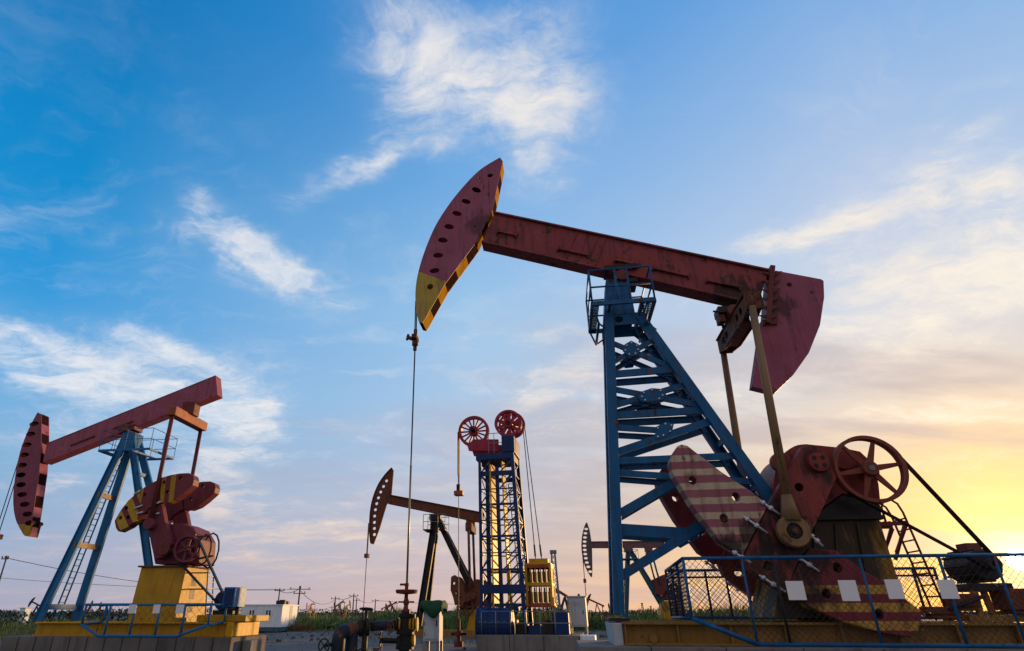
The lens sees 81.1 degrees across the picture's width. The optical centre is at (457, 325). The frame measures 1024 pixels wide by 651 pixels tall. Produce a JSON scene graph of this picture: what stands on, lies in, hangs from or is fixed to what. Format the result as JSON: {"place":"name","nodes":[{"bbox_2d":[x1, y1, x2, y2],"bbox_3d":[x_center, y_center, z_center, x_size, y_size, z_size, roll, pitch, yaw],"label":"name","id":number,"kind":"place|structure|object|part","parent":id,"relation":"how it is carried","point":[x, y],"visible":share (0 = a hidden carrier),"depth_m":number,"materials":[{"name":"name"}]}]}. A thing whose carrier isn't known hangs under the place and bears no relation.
{"place":"outdoors","nodes":[
{"label":"outdoors","id":0,"kind":"place"},
{"bbox_2d":[0,613,1023,650],"bbox_3d":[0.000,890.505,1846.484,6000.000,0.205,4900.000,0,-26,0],"label":"ground","id":1,"kind":"structure","parent":0,"point":[290,644],"depth_m":37.07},
{"bbox_2d":[0,556,8,579],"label":"utility pole","id":2,"kind":"object","parent":1,"relation":"on","point":[6,557],"visible":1,"depth_m":57.66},
{"bbox_2d":[9,558,223,589],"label":"power line","id":3,"kind":"object","parent":2,"relation":"attached to","point":[68,570],"visible":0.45,"depth_m":61.40,"materials":[{"name":"black metal"}]},
{"bbox_2d":[16,608,30,624],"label":"meter box","id":4,"kind":"object","parent":1,"relation":"on","point":[26,610],"visible":0.57,"depth_m":83.04,"materials":[{"name":"white metal"}]},
{"bbox_2d":[28,597,39,617],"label":"pumpjack","id":5,"kind":"object","parent":1,"relation":"on","point":[31,601],"visible":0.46,"depth_m":171.78},
{"bbox_2d":[69,600,92,617],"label":"pumpjack","id":6,"kind":"object","parent":1,"relation":"on","point":[89,607],"visible":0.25,"depth_m":162.81},
{"bbox_2d":[97,602,113,617],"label":"pumpjack","id":7,"kind":"object","parent":1,"relation":"on","point":[103,612],"visible":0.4,"depth_m":188.90},
{"bbox_2d":[0,609,239,641],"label":"grass","id":8,"kind":"structure","parent":1,"relation":"on","point":[8,626],"depth_m":63.61,"materials":[{"name":"green plant"}]},
{"bbox_2d":[0,635,265,650],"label":"concrete foundation","id":9,"kind":"object","parent":1,"relation":"on","point":[49,643],"visible":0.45,"depth_m":21.36,"materials":[{"name":"grey concrete"}]},
{"bbox_2d":[0,375,268,636],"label":"pumpjack","id":10,"kind":"object","parent":9,"relation":"on","point":[183,548],"visible":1,"depth_m":24.20,"materials":[{"name":"metal"}]},
{"bbox_2d":[80,603,226,637],"bbox_3d":[-10.883,10.552,21.343,4.849,1.083,1.190,-3,-26,7],"label":"safety fence","id":11,"kind":"object","parent":10,"relation":"on","point":[104,634],"visible":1,"depth_m":20.86,"materials":[{"name":"metal"}]},
{"bbox_2d":[128,604,136,612],"bbox_3d":[-11.488,9.992,21.034,0.303,0.313,0.030,-3,-26,7],"label":"notice board","id":12,"kind":"object","parent":11,"relation":"attached to","point":[132,608],"visible":1,"depth_m":21.02,"materials":[{"name":"white metal"}]},
{"bbox_2d":[152,604,160,612],"bbox_3d":[-10.575,9.937,20.918,0.264,0.311,0.030,-3,-26,7],"label":"notice board","id":13,"kind":"object","parent":11,"relation":"attached to","point":[156,608],"visible":1,"depth_m":20.90,"materials":[{"name":"white metal"}]},
{"bbox_2d":[175,605,184,612],"bbox_3d":[-9.707,9.884,20.808,0.296,0.310,0.030,-3,-26,7],"label":"notice board","id":14,"kind":"object","parent":11,"relation":"attached to","point":[179,608],"visible":1,"depth_m":20.79,"materials":[{"name":"white metal"}]},
{"bbox_2d":[242,640,260,650],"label":"concrete block","id":15,"kind":"structure","parent":1,"relation":"on","point":[250,645],"depth_m":21.50,"materials":[{"name":"grey concrete"}]},
{"bbox_2d":[240,600,298,630],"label":"site cabin","id":16,"kind":"object","parent":1,"relation":"on","point":[282,614],"visible":0.67,"depth_m":55.98,"materials":[{"name":"white metal"}]},
{"bbox_2d":[288,606,292,625],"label":"door","id":17,"kind":"structure","parent":16,"relation":"in","point":[291,607],"depth_m":58.22,"materials":[{"name":"white metal"}]},
{"bbox_2d":[289,586,310,614],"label":"utility pole","id":18,"kind":"object","parent":1,"relation":"on","point":[299,589],"visible":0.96,"depth_m":78.28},
{"bbox_2d":[4,578,288,589],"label":"power line","id":19,"kind":"object","parent":18,"relation":"attached to","point":[136,586],"visible":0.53,"depth_m":74.76,"materials":[{"name":"black metal"}]},
{"bbox_2d":[306,602,315,617],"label":"pumpjack","id":20,"kind":"object","parent":1,"relation":"on","point":[310,608],"visible":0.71,"depth_m":189.55},
{"bbox_2d":[334,600,345,617],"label":"pumpjack","id":21,"kind":"object","parent":1,"relation":"on","point":[340,611],"visible":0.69,"depth_m":180.83},
{"bbox_2d":[343,600,350,615],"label":"pumpjack","id":22,"kind":"object","parent":1,"relation":"on","point":[346,608],"visible":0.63,"depth_m":207.82},
{"bbox_2d":[349,593,357,619],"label":"utility pole","id":23,"kind":"object","parent":1,"relation":"on","point":[353,605],"visible":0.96,"depth_m":101.27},
{"bbox_2d":[318,607,395,650],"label":"flow pipe","id":24,"kind":"object","parent":1,"relation":"on","point":[345,637],"visible":1,"depth_m":11.42,"materials":[{"name":"black metal"}]},
{"bbox_2d":[379,602,392,615],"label":"pumpjack","id":25,"kind":"object","parent":1,"relation":"on","point":[390,604],"visible":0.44,"depth_m":171.87},
{"bbox_2d":[385,601,397,611],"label":"pumpjack","id":26,"kind":"object","parent":1,"relation":"on","point":[392,605],"visible":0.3,"depth_m":198.64},
{"bbox_2d":[380,583,418,650],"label":"wellhead","id":27,"kind":"object","parent":1,"relation":"on","point":[407,625],"visible":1,"depth_m":11.68,"materials":[{"name":"brown metal"}]},
{"bbox_2d":[423,609,442,650],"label":"control cabinet","id":28,"kind":"object","parent":1,"relation":"on","point":[432,629],"visible":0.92,"depth_m":17.85,"materials":[{"name":"grey metal"}]},
{"bbox_3d":[-0.813,8.927,17.877,0.426,0.859,0.048,-4,-26,8],"label":"door","id":29,"kind":"part","parent":28,"relation":"part of","materials":[{"name":"grey metal"}]},
{"bbox_2d":[419,600,447,620],"bbox_3d":[-0.753,8.809,18.300,0.762,0.681,0.920,-4,-26,8],"label":"tarpaulin","id":30,"kind":"object","parent":28,"relation":"on","point":[432,609],"visible":0.92,"depth_m":17.99,"materials":[{"name":"green fabric"}]},
{"bbox_2d":[266,629,606,650],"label":"rubble","id":31,"kind":"object","parent":1,"relation":"on","point":[377,649],"visible":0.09,"depth_m":42.69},
{"bbox_2d":[265,629,607,644],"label":"weeds","id":32,"kind":"object","parent":1,"relation":"on","point":[267,632],"visible":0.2,"depth_m":39.83,"materials":[{"name":"green plant"}]},
{"bbox_2d":[451,619,465,646],"bbox_3d":[0.036,15.847,30.736,0.712,1.300,0.609,-19,-32,34],"label":"wellhead","id":33,"kind":"object","parent":1,"relation":"on","point":[458,634],"visible":0.99,"depth_m":30.56,"materials":[{"name":"red metal"}]},
{"bbox_2d":[0,606,1012,616],"bbox_3d":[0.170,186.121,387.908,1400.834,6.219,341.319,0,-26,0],"label":"treeline","id":34,"kind":"object","parent":1,"relation":"on","point":[10,612],"visible":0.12,"depth_m":252.81,"materials":[{"name":"green plant"}]},
{"bbox_2d":[476,633,583,650],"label":"concrete foundation","id":35,"kind":"object","parent":1,"relation":"on","point":[527,642],"visible":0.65,"depth_m":27.58,"materials":[{"name":"grey concrete"}]},
{"bbox_2d":[454,410,570,641],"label":"pumping tower","id":36,"kind":"structure","parent":35,"relation":"on","point":[493,456],"depth_m":31.82,"materials":[{"name":"blue metal"}]},
{"bbox_2d":[522,424,556,622],"bbox_3d":[4.265,10.426,32.374,1.453,10.226,1.550,-6,-26,13],"label":"counterweight cage","id":37,"kind":"object","parent":36,"relation":"hanging from","point":[540,564],"visible":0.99,"depth_m":30.60,"materials":[{"name":"yellow metal"}]},
{"bbox_2d":[481,611,571,634],"bbox_3d":[3.168,14.030,28.113,4.267,1.022,0.050,-6,-26,13],"label":"base railing","id":38,"kind":"object","parent":35,"relation":"on","point":[525,623],"visible":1,"depth_m":28.13,"materials":[{"name":"blue metal"}]},
{"bbox_2d":[287,602,796,630],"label":"reeds","id":39,"kind":"object","parent":1,"relation":"on","point":[335,621],"visible":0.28,"depth_m":60.92,"materials":[{"name":"green plant"}]},
{"bbox_2d":[550,550,560,610],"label":"lattice mast","id":40,"kind":"object","parent":1,"relation":"on","point":[554,552],"visible":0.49,"depth_m":87.56,"materials":[{"name":"grey metal"}]},
{"bbox_2d":[555,588,579,610],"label":"pumpjack","id":41,"kind":"object","parent":1,"relation":"on","point":[564,598],"visible":0.21,"depth_m":118.00},
{"bbox_2d":[566,596,587,634],"bbox_3d":[6.155,15.125,30.454,1.031,2.356,1.120,-6,-26,13],"label":"control cabinet","id":42,"kind":"object","parent":1,"relation":"on","point":[577,607],"visible":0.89,"depth_m":30.21,"materials":[{"name":"grey metal"}]},
{"bbox_3d":[6.026,14.509,30.184,0.789,1.197,0.048,-6,-26,13],"label":"door","id":43,"kind":"part","parent":42,"relation":"part of","materials":[{"name":"grey metal"}]},
{"bbox_2d":[580,635,596,639],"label":"concrete block","id":44,"kind":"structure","parent":1,"relation":"on","point":[588,637],"depth_m":27.08,"materials":[{"name":"white concrete"}]},
{"bbox_2d":[587,594,608,616],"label":"pumpjack","id":45,"kind":"object","parent":1,"relation":"on","point":[588,599],"visible":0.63,"depth_m":135.58},
{"bbox_2d":[576,640,1023,650],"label":"concrete foundation","id":46,"kind":"object","parent":1,"relation":"on","point":[594,645],"visible":0.43,"depth_m":9.70,"materials":[{"name":"grey concrete"}]},
{"bbox_2d":[406,158,1023,645],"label":"pumpjack","id":47,"kind":"object","parent":46,"relation":"on","point":[810,500],"visible":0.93,"depth_m":11.88,"materials":[{"name":"paint"}]},
{"bbox_2d":[664,553,1023,648],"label":"safety fence","id":48,"kind":"object","parent":47,"relation":"on","point":[674,570],"visible":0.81,"depth_m":8.82,"materials":[{"name":"metal"}]},
{"bbox_2d":[785,579,806,599],"bbox_3d":[5.028,3.931,8.874,0.248,0.290,0.020,-4,-26,8],"label":"notice board","id":49,"kind":"object","parent":48,"relation":"attached to","point":[795,590],"visible":1,"depth_m":8.86,"materials":[{"name":"white metal"}]},
{"bbox_2d":[837,578,860,600],"bbox_3d":[5.748,3.885,8.769,0.242,0.312,0.020,-4,-26,8],"label":"notice board","id":50,"kind":"object","parent":48,"relation":"attached to","point":[848,590],"visible":1,"depth_m":8.76,"materials":[{"name":"white metal"}]},
{"bbox_2d":[884,577,905,598],"bbox_3d":[6.362,3.828,8.689,0.218,0.292,0.020,-4,-26,8],"label":"notice board","id":51,"kind":"object","parent":48,"relation":"attached to","point":[894,588],"visible":1,"depth_m":8.68,"materials":[{"name":"white metal"}]},
{"bbox_2d":[936,578,959,598],"bbox_3d":[7.056,3.785,8.587,0.234,0.284,0.020,-4,-26,8],"label":"notice board","id":52,"kind":"object","parent":48,"relation":"attached to","point":[948,589],"visible":1,"depth_m":8.57,"materials":[{"name":"white metal"}]},
{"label":"concrete foundation","id":53,"kind":"object","parent":1,"relation":"on","visible":0},
{"bbox_2d":[363,467,494,636],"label":"pumpjack","id":54,"kind":"object","parent":53,"relation":"on","point":[469,592],"visible":0.88,"depth_m":47.00,"materials":[{"name":"red metal"}]},
{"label":"concrete foundation","id":55,"kind":"object","parent":1,"relation":"on","visible":0},
{"bbox_2d":[581,523,679,620],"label":"pumpjack","id":56,"kind":"object","parent":55,"relation":"on","point":[657,587],"visible":0.74,"depth_m":63.87,"materials":[{"name":"red metal"}]},
{"bbox_2d":[0,0,1023,612],"label":"sky","id":57,"kind":"structure","parent":0,"point":[252,195],"materials":[{"name":"blue"}]}
]}

